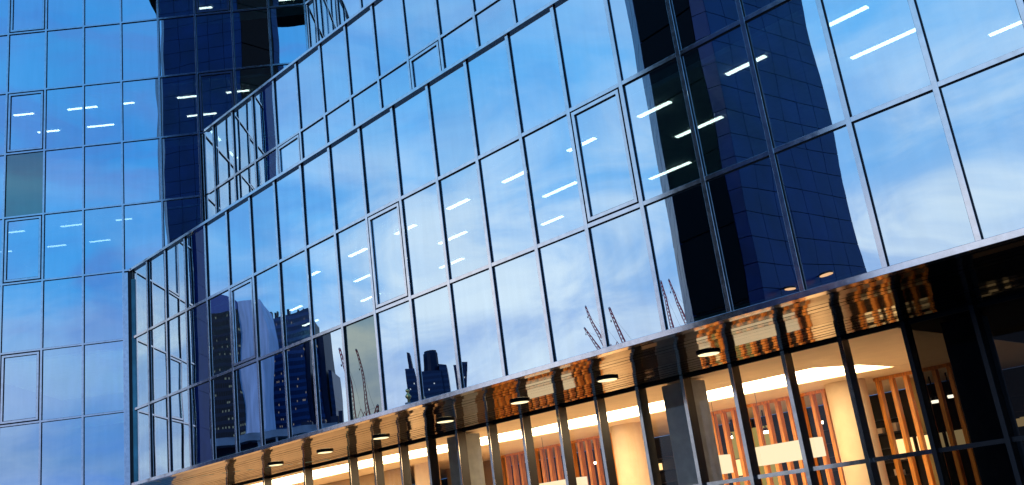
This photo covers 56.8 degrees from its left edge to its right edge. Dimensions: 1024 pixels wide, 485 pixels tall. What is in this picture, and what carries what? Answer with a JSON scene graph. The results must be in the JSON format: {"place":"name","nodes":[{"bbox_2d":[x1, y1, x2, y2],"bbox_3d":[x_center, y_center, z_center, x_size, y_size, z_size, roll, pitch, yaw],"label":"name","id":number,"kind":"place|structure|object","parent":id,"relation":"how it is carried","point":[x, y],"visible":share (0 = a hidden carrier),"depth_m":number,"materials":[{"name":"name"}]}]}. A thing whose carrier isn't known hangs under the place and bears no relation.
{"place":"outdoors","nodes":[
{"label":"outdoors","id":0,"kind":"place"},
{"label":"ground","id":1,"kind":"structure","parent":0,"visible":0},
{"bbox_2d":[0,0,308,484],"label":"glass office block","id":2,"kind":"structure","parent":1,"relation":"on","point":[111,111],"depth_m":27.85,"materials":[{"name":"glass"}]},
{"bbox_2d":[0,423,38,484],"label":"window pane","id":3,"kind":"structure","parent":2,"relation":"in","point":[19,445],"depth_m":25.49,"materials":[{"name":"blue glass"}]},
{"bbox_2d":[0,351,39,424],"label":"opening window","id":4,"kind":"structure","parent":2,"relation":"in","point":[20,373],"depth_m":25.99,"materials":[{"name":"glass"}]},
{"bbox_2d":[2,282,40,352],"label":"window pane","id":5,"kind":"structure","parent":2,"relation":"in","point":[21,328],"depth_m":26.58,"materials":[{"name":"blue glass"}]},
{"bbox_2d":[4,215,41,282],"bbox_3d":[-14.020,0.188,27.142,1.073,1.940,0.072,-7,-17,-3],"label":"opening window","id":6,"kind":"structure","parent":2,"relation":"in","point":[23,236],"depth_m":27.13,"materials":[{"name":"glass"}]},
{"bbox_2d":[6,152,42,216],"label":"window pane","id":7,"kind":"structure","parent":2,"relation":"in","point":[24,180],"depth_m":27.72,"materials":[{"name":"teal glass"}]},
{"bbox_2d":[7,91,43,152],"bbox_3d":[-14.530,-3.612,28.283,1.073,1.940,0.072,-7,-17,-3],"label":"opening window","id":8,"kind":"structure","parent":2,"relation":"in","point":[25,110],"depth_m":28.28,"materials":[{"name":"glass"}]},
{"bbox_2d":[9,32,44,91],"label":"window pane","id":9,"kind":"structure","parent":2,"relation":"in","point":[27,51],"depth_m":28.85,"materials":[{"name":"blue glass"}]},
{"bbox_2d":[10,0,44,32],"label":"opening window","id":10,"kind":"structure","parent":2,"relation":"in","point":[26,15],"depth_m":29.30,"materials":[{"name":"glass"}]},
{"bbox_2d":[41,418,81,484],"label":"window pane","id":11,"kind":"structure","parent":2,"relation":"in","point":[61,440],"depth_m":25.53,"materials":[{"name":"blue glass"}]},
{"bbox_2d":[42,346,81,419],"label":"window pane","id":12,"kind":"structure","parent":2,"relation":"in","point":[62,367],"depth_m":26.07,"materials":[{"name":"blue glass"}]},
{"bbox_2d":[43,277,81,347],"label":"window pane","id":13,"kind":"structure","parent":2,"relation":"in","point":[63,297],"depth_m":26.63,"materials":[{"name":"blue glass"}]},
{"bbox_2d":[44,211,81,278],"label":"window pane","id":14,"kind":"structure","parent":2,"relation":"in","point":[63,231],"depth_m":27.21,"materials":[{"name":"blue glass"}]},
{"bbox_2d":[45,148,81,212],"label":"window pane","id":15,"kind":"structure","parent":2,"relation":"in","point":[63,167],"depth_m":27.78,"materials":[{"name":"blue glass"}]},
{"bbox_2d":[46,87,81,148],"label":"window pane","id":16,"kind":"structure","parent":2,"relation":"in","point":[64,106],"depth_m":28.34,"materials":[{"name":"blue glass"}]},
{"bbox_2d":[47,28,81,87],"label":"window pane","id":17,"kind":"structure","parent":2,"relation":"in","point":[64,57],"depth_m":28.91,"materials":[{"name":"blue glass"}]},
{"bbox_2d":[85,24,119,83],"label":"window pane","id":18,"kind":"structure","parent":2,"relation":"in","point":[102,43],"depth_m":28.98,"materials":[{"name":"blue glass"}]},
{"bbox_2d":[85,83,120,144],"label":"window pane","id":19,"kind":"structure","parent":2,"relation":"in","point":[102,102],"depth_m":28.41,"materials":[{"name":"blue glass"}]},
{"bbox_2d":[85,143,121,207],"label":"window pane","id":20,"kind":"structure","parent":2,"relation":"in","point":[103,162],"depth_m":27.84,"materials":[{"name":"blue glass"}]},
{"bbox_2d":[85,206,121,273],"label":"window pane","id":21,"kind":"structure","parent":2,"relation":"in","point":[103,227],"depth_m":27.27,"materials":[{"name":"blue glass"}]},
{"bbox_2d":[85,272,122,342],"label":"window pane","id":22,"kind":"structure","parent":2,"relation":"in","point":[103,293],"depth_m":26.70,"materials":[{"name":"blue glass"}]},
{"bbox_2d":[85,341,123,414],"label":"window pane","id":23,"kind":"structure","parent":2,"relation":"in","point":[104,391],"depth_m":26.13,"materials":[{"name":"blue glass"}]},
{"bbox_2d":[85,413,123,484],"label":"window pane","id":24,"kind":"structure","parent":2,"relation":"in","point":[104,434],"depth_m":25.56,"materials":[{"name":"blue glass"}]},
{"bbox_2d":[122,21,157,79],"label":"window pane","id":25,"kind":"structure","parent":2,"relation":"in","point":[140,53],"depth_m":29.04,"materials":[{"name":"blue glass"}]},
{"bbox_2d":[123,79,158,139],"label":"window pane","id":26,"kind":"structure","parent":2,"relation":"in","point":[140,98],"depth_m":28.47,"materials":[{"name":"blue glass"}]},
{"bbox_2d":[124,139,160,203],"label":"window pane","id":27,"kind":"structure","parent":2,"relation":"in","point":[142,182],"depth_m":27.90,"materials":[{"name":"blue glass"}]},
{"bbox_2d":[124,202,161,268],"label":"window pane","id":28,"kind":"structure","parent":2,"relation":"in","point":[143,227],"depth_m":27.36,"materials":[{"name":"blue glass"}]},
{"bbox_2d":[159,17,195,75],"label":"window pane","id":29,"kind":"structure","parent":2,"relation":"in","point":[177,41],"depth_m":29.10,"materials":[{"name":"blue glass"}]},
{"bbox_2d":[161,75,197,135],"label":"window pane","id":30,"kind":"structure","parent":2,"relation":"in","point":[178,94],"depth_m":28.53,"materials":[{"name":"blue glass"}]},
{"bbox_2d":[162,135,199,198],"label":"window pane","id":31,"kind":"structure","parent":2,"relation":"in","point":[180,154],"depth_m":27.96,"materials":[{"name":"blue glass"}]},
{"bbox_2d":[164,198,200,245],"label":"window pane","id":32,"kind":"structure","parent":2,"relation":"in","point":[180,216],"depth_m":27.51,"materials":[{"name":"blue glass"}]},
{"bbox_2d":[196,13,232,71],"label":"window pane","id":33,"kind":"structure","parent":2,"relation":"in","point":[214,36],"depth_m":29.17,"materials":[{"name":"blue glass"}]},
{"bbox_2d":[198,71,234,131],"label":"window pane","id":34,"kind":"structure","parent":2,"relation":"in","point":[216,90],"depth_m":28.64,"materials":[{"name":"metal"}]},
{"bbox_2d":[233,9,269,67],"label":"window pane","id":35,"kind":"structure","parent":2,"relation":"in","point":[251,35],"depth_m":29.22,"materials":[{"name":"black glass"}]},
{"bbox_2d":[270,6,306,63],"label":"window pane","id":36,"kind":"structure","parent":2,"relation":"in","point":[288,34],"depth_m":29.30,"materials":[{"name":"blue glass"}]},
{"bbox_2d":[124,0,1023,484],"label":"glass office wing","id":37,"kind":"structure","parent":1,"relation":"on","point":[424,216],"depth_m":16.05,"materials":[{"name":"blue glass"}]},
{"bbox_2d":[148,252,164,326],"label":"window pane","id":38,"kind":"structure","parent":37,"relation":"in","point":[156,265],"depth_m":25.72,"materials":[{"name":"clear glass"}]},
{"bbox_2d":[150,323,166,400],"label":"window pane","id":39,"kind":"structure","parent":37,"relation":"in","point":[158,366],"depth_m":25.15,"materials":[{"name":"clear glass"}]},
{"bbox_2d":[151,399,168,476],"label":"window pane","id":40,"kind":"structure","parent":37,"relation":"in","point":[159,410],"depth_m":24.58,"materials":[{"name":"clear glass"}]},
{"bbox_2d":[167,240,184,317],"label":"window pane","id":41,"kind":"structure","parent":37,"relation":"in","point":[175,257],"depth_m":24.98,"materials":[{"name":"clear glass"}]},
{"bbox_2d":[169,313,186,392],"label":"window pane","id":42,"kind":"structure","parent":37,"relation":"in","point":[177,326],"depth_m":24.42,"materials":[{"name":"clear glass"}]},
{"bbox_2d":[170,390,189,470],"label":"window pane","id":43,"kind":"structure","parent":37,"relation":"in","point":[179,402],"depth_m":23.85,"materials":[{"name":"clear glass"}]},
{"bbox_2d":[186,227,205,306],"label":"window pane","id":44,"kind":"structure","parent":37,"relation":"in","point":[196,284],"depth_m":24.25,"materials":[{"name":"blue glass"}]},
{"bbox_2d":[188,302,208,384],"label":"window pane","id":45,"kind":"structure","parent":37,"relation":"in","point":[197,317],"depth_m":23.68,"materials":[{"name":"blue glass"}]},
{"bbox_2d":[191,382,211,464],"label":"window pane","id":46,"kind":"structure","parent":37,"relation":"in","point":[200,396],"depth_m":23.11,"materials":[{"name":"blue glass"}]},
{"bbox_2d":[206,213,227,295],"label":"window pane","id":47,"kind":"structure","parent":37,"relation":"in","point":[216,229],"depth_m":23.52,"materials":[{"name":"blue glass"}]},
{"bbox_2d":[209,291,231,375],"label":"window pane","id":48,"kind":"structure","parent":37,"relation":"in","point":[219,305],"depth_m":22.94,"materials":[{"name":"blue glass"}]},
{"bbox_2d":[212,373,234,458],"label":"window pane","id":49,"kind":"structure","parent":37,"relation":"in","point":[223,410],"depth_m":22.38,"materials":[{"name":"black glass"}]},
{"bbox_2d":[228,199,251,284],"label":"window pane","id":50,"kind":"structure","parent":37,"relation":"in","point":[238,216],"depth_m":22.78,"materials":[{"name":"blue glass"}]},
{"bbox_2d":[230,278,255,366],"bbox_3d":[-6.287,1.877,22.198,0.072,1.940,1.053,9,-23,-44],"label":"opening window","id":51,"kind":"structure","parent":37,"relation":"in","point":[242,307],"depth_m":22.22,"materials":[{"name":"glass"}]},
{"bbox_2d":[234,98,253,171],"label":"window pane","id":52,"kind":"structure","parent":37,"relation":"in","point":[244,148],"depth_m":26.48,"materials":[{"name":"blue glass"}]},
{"bbox_2d":[235,363,260,451],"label":"window pane","id":53,"kind":"structure","parent":37,"relation":"in","point":[246,377],"depth_m":21.64,"materials":[{"name":"blue glass"}]},
{"bbox_2d":[251,183,276,271],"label":"window pane","id":54,"kind":"structure","parent":37,"relation":"in","point":[264,234],"depth_m":22.05,"materials":[{"name":"blue glass"}]},
{"bbox_2d":[254,82,275,158],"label":"window pane","id":55,"kind":"structure","parent":37,"relation":"in","point":[263,100],"depth_m":25.75,"materials":[{"name":"blue glass"}]},
{"bbox_2d":[256,265,281,356],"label":"window pane","id":56,"kind":"structure","parent":37,"relation":"in","point":[267,284],"depth_m":21.48,"materials":[{"name":"blue glass"}]},
{"bbox_2d":[260,352,287,444],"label":"window pane","id":57,"kind":"structure","parent":37,"relation":"in","point":[271,368],"depth_m":20.91,"materials":[{"name":"blue glass"}]},
{"bbox_2d":[275,66,298,143],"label":"window pane","id":58,"kind":"structure","parent":37,"relation":"in","point":[285,85],"depth_m":25.01,"materials":[{"name":"blue glass"}]},
{"bbox_2d":[276,167,303,258],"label":"window pane","id":59,"kind":"structure","parent":37,"relation":"in","point":[291,235],"depth_m":21.31,"materials":[{"name":"blue glass"}]},
{"bbox_2d":[281,251,309,345],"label":"window pane","id":60,"kind":"structure","parent":37,"relation":"in","point":[294,280],"depth_m":20.74,"materials":[{"name":"blue glass"}]},
{"bbox_2d":[286,341,316,436],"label":"window pane","id":61,"kind":"structure","parent":37,"relation":"in","point":[299,358],"depth_m":20.18,"materials":[{"name":"blue glass"}]},
{"bbox_2d":[297,47,322,127],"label":"window pane","id":62,"kind":"structure","parent":37,"relation":"in","point":[311,106],"depth_m":24.27,"materials":[{"name":"blue glass"}]},
{"bbox_2d":[302,149,332,244],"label":"window pane","id":63,"kind":"structure","parent":37,"relation":"in","point":[319,221],"depth_m":20.58,"materials":[{"name":"blue glass"}]},
{"bbox_2d":[308,236,340,334],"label":"window pane","id":64,"kind":"structure","parent":37,"relation":"in","point":[322,260],"depth_m":20.01,"materials":[{"name":"blue glass"}]},
{"bbox_2d":[315,329,347,428],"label":"window pane","id":65,"kind":"structure","parent":37,"relation":"in","point":[328,347],"depth_m":19.44,"materials":[{"name":"blue glass"}]},
{"bbox_2d":[321,28,348,111],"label":"window pane","id":66,"kind":"structure","parent":37,"relation":"in","point":[333,49],"depth_m":23.54,"materials":[{"name":"blue glass"}]},
{"bbox_2d":[331,130,364,229],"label":"window pane","id":67,"kind":"structure","parent":37,"relation":"in","point":[348,191],"depth_m":19.85,"materials":[{"name":"blue glass"}]},
{"bbox_2d":[338,220,372,321],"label":"window pane","id":68,"kind":"structure","parent":37,"relation":"in","point":[352,242],"depth_m":19.27,"materials":[{"name":"blue glass"}]},
{"bbox_2d":[346,8,376,93],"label":"window pane","id":69,"kind":"structure","parent":37,"relation":"in","point":[359,31],"depth_m":22.81,"materials":[{"name":"blue glass"}]},
{"bbox_2d":[345,316,381,419],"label":"window pane","id":70,"kind":"structure","parent":37,"relation":"in","point":[365,395],"depth_m":18.71,"materials":[{"name":"grey glass"}]},
{"bbox_2d":[361,110,398,212],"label":"window pane","id":71,"kind":"structure","parent":37,"relation":"in","point":[377,138],"depth_m":19.11,"materials":[{"name":"blue glass"}]},
{"bbox_2d":[368,203,407,308],"bbox_3d":[-2.419,0.259,18.536,0.072,1.940,1.053,9,-23,-44],"label":"opening window","id":72,"kind":"structure","parent":37,"relation":"in","point":[385,229],"depth_m":18.54,"materials":[{"name":"glass"}]},
{"bbox_2d":[373,0,405,75],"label":"window pane","id":73,"kind":"structure","parent":37,"relation":"in","point":[387,13],"depth_m":22.06,"materials":[{"name":"blue glass"}]},
{"bbox_2d":[378,302,418,409],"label":"window pane","id":74,"kind":"structure","parent":37,"relation":"in","point":[395,329],"depth_m":17.97,"materials":[{"name":"blue glass"}]},
{"bbox_2d":[394,88,434,194],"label":"window pane","id":75,"kind":"structure","parent":37,"relation":"in","point":[411,115],"depth_m":18.38,"materials":[{"name":"blue glass"}]},
{"bbox_2d":[404,0,437,54],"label":"window pane","id":76,"kind":"structure","parent":37,"relation":"in","point":[420,14],"depth_m":21.27,"materials":[{"name":"blue glass"}]},
{"bbox_2d":[403,184,446,294],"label":"window pane","id":77,"kind":"structure","parent":37,"relation":"in","point":[421,210],"depth_m":17.81,"materials":[{"name":"blue glass"}]},
{"bbox_2d":[413,286,458,398],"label":"window pane","id":78,"kind":"structure","parent":37,"relation":"in","point":[438,370],"depth_m":17.24,"materials":[{"name":"blue glass"}]},
{"bbox_2d":[429,64,474,175],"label":"window pane","id":79,"kind":"structure","parent":37,"relation":"in","point":[448,94],"depth_m":17.65,"materials":[{"name":"blue glass"}]},
{"bbox_2d":[440,163,487,278],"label":"window pane","id":80,"kind":"structure","parent":37,"relation":"in","point":[467,251],"depth_m":17.07,"materials":[{"name":"blue glass"}]},
{"bbox_2d":[447,433,484,484],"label":"stone pillar","id":81,"kind":"structure","parent":37,"relation":"on","point":[476,468],"depth_m":22.96,"materials":[{"name":"grey stone"}]},
{"bbox_2d":[452,270,501,387],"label":"window pane","id":82,"kind":"structure","parent":37,"relation":"in","point":[472,296],"depth_m":16.51,"materials":[{"name":"blue glass"}]},
{"bbox_2d":[468,37,517,154],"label":"window pane","id":83,"kind":"structure","parent":37,"relation":"in","point":[491,89],"depth_m":16.91,"materials":[{"name":"blue glass"}]},
{"bbox_2d":[477,0,513,45],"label":"window pane","id":84,"kind":"structure","parent":37,"relation":"in","point":[497,18],"depth_m":19.48,"materials":[{"name":"blue glass"}]},
{"bbox_2d":[480,141,533,261],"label":"window pane","id":85,"kind":"structure","parent":37,"relation":"in","point":[510,231],"depth_m":16.34,"materials":[{"name":"blue glass"}]},
{"bbox_2d":[494,251,549,374],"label":"window pane","id":86,"kind":"structure","parent":37,"relation":"in","point":[525,342],"depth_m":15.77,"materials":[{"name":"blue glass"}]},
{"bbox_2d":[509,9,565,131],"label":"window pane","id":87,"kind":"structure","parent":37,"relation":"in","point":[533,47],"depth_m":16.17,"materials":[{"name":"blue glass"}]},
{"bbox_2d":[524,116,583,242],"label":"window pane","id":88,"kind":"structure","parent":37,"relation":"in","point":[554,187],"depth_m":15.60,"materials":[{"name":"blue glass"}]},
{"bbox_2d":[501,433,618,484],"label":"slat screen","id":89,"kind":"object","parent":37,"relation":"on","point":[582,460],"visible":0.62,"depth_m":30.24,"materials":[{"name":"brown wood"}]},
{"bbox_2d":[540,231,602,360],"bbox_3d":[0.934,0.866,15.040,0.006,1.940,1.053,9,-23,-44],"label":"window pane","id":90,"kind":"structure","parent":37,"relation":"in","point":[572,307],"depth_m":15.04,"materials":[{"name":"blue glass"}]},
{"bbox_2d":[555,0,617,106],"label":"window pane","id":91,"kind":"structure","parent":37,"relation":"in","point":[588,59],"depth_m":15.43,"materials":[{"name":"blue glass"}]},
{"bbox_2d":[571,89,638,222],"bbox_3d":[1.449,-1.358,14.874,0.072,1.940,1.053,9,-23,-44],"label":"opening window","id":92,"kind":"structure","parent":37,"relation":"in","point":[602,145],"depth_m":14.87,"materials":[{"name":"glass"}]},
{"bbox_2d":[590,209,661,345],"bbox_3d":[1.708,0.542,14.308,0.001,1.940,1.053,9,-23,-44],"label":"window pane","id":93,"kind":"structure","parent":37,"relation":"in","point":[628,297],"depth_m":14.30,"materials":[{"name":"blue glass"}]},
{"bbox_2d":[610,422,650,484],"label":"round column","id":94,"kind":"structure","parent":37,"relation":"on","point":[630,454],"depth_m":26.21,"materials":[{"name":"beige paint"}]},
{"bbox_2d":[609,0,674,79],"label":"window pane","id":95,"kind":"structure","parent":37,"relation":"in","point":[643,35],"depth_m":14.63,"materials":[{"name":"blue glass"}]},
{"bbox_2d":[625,59,699,199],"bbox_3d":[2.227,-1.681,14.145,0.004,1.940,1.053,9,-23,-44],"label":"window pane","id":96,"kind":"structure","parent":37,"relation":"in","point":[665,151],"depth_m":14.13,"materials":[{"name":"blue glass"}]},
{"bbox_2d":[646,185,726,328],"bbox_3d":[2.481,0.219,13.575,0.002,1.940,1.053,9,-23,-44],"label":"window pane","id":97,"kind":"structure","parent":37,"relation":"in","point":[686,263],"depth_m":13.57,"materials":[{"name":"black glass"}]},
{"bbox_2d":[662,380,723,484],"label":"stone pillar","id":98,"kind":"structure","parent":37,"relation":"on","point":[683,456],"depth_m":18.48,"materials":[{"name":"grey stone"}]},
{"bbox_2d":[671,0,738,49],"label":"window pane","id":99,"kind":"structure","parent":37,"relation":"in","point":[696,20],"depth_m":13.86,"materials":[{"name":"blue glass"}]},
{"bbox_2d":[683,26,767,175],"bbox_3d":[3.000,-2.005,13.413,0.002,1.940,1.053,9,-23,-44],"label":"window pane","id":100,"kind":"structure","parent":37,"relation":"in","point":[729,125],"depth_m":13.40,"materials":[{"name":"blue glass"}]},
{"bbox_2d":[708,157,799,310],"bbox_3d":[3.255,-0.105,12.842,0.002,1.940,1.053,9,-23,-44],"label":"window pane","id":101,"kind":"structure","parent":37,"relation":"in","point":[755,248],"depth_m":12.83,"materials":[{"name":"blue glass"}]},
{"bbox_2d":[710,389,845,484],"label":"slat screen","id":102,"kind":"object","parent":37,"relation":"on","point":[783,430],"visible":0.65,"depth_m":24.90,"materials":[{"name":"brown wood"}]},
{"bbox_2d":[754,392,825,465],"bbox_3d":[6.238,4.201,21.932,0.560,1.714,1.750,9,-24,-45],"label":"hanging lamp","id":103,"kind":"object","parent":37,"relation":"hanging from","point":[783,452],"visible":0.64,"depth_m":21.50,"materials":[{"name":"white metal"}]},
{"bbox_2d":[747,0,844,147],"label":"window pane","id":104,"kind":"structure","parent":37,"relation":"in","point":[797,80],"depth_m":12.66,"materials":[{"name":"blue glass"}]},
{"bbox_2d":[776,126,881,288],"bbox_3d":[4.029,-0.428,12.110,0.004,1.940,1.053,9,-23,-44],"label":"window pane","id":105,"kind":"structure","parent":37,"relation":"in","point":[834,236],"depth_m":12.10,"materials":[{"name":"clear glass"}]},
{"bbox_2d":[824,378,889,484],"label":"round column","id":106,"kind":"structure","parent":37,"relation":"on","point":[844,422],"depth_m":22.54,"materials":[{"name":"beige paint"}]},
{"bbox_2d":[823,416,921,484],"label":"wooden slats","id":107,"kind":"object","parent":37,"relation":"on","point":[886,450],"depth_m":27.20,"materials":[{"name":"brown wood"}]},
{"bbox_2d":[823,0,930,115],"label":"window pane","id":108,"kind":"structure","parent":37,"relation":"in","point":[879,54],"depth_m":11.89,"materials":[{"name":"blue glass"}]},
{"bbox_2d":[873,371,935,484],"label":"slat screen","id":109,"kind":"object","parent":37,"relation":"on","point":[904,428],"visible":0.48,"depth_m":22.59,"materials":[{"name":"brown wood"}]},
{"bbox_2d":[854,92,974,265],"bbox_3d":[4.802,-0.752,11.378,0.003,1.940,1.053,9,-23,-44],"label":"window pane","id":110,"kind":"structure","parent":37,"relation":"in","point":[920,208],"depth_m":11.36,"materials":[{"name":"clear glass"}]},
{"bbox_2d":[916,0,1023,80],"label":"window pane","id":111,"kind":"structure","parent":37,"relation":"in","point":[962,35],"depth_m":11.10,"materials":[{"name":"blue glass"}]},
{"bbox_2d":[941,55,1023,238],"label":"window pane","id":112,"kind":"structure","parent":37,"relation":"in","point":[985,109],"depth_m":10.75,"materials":[{"name":"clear glass"}]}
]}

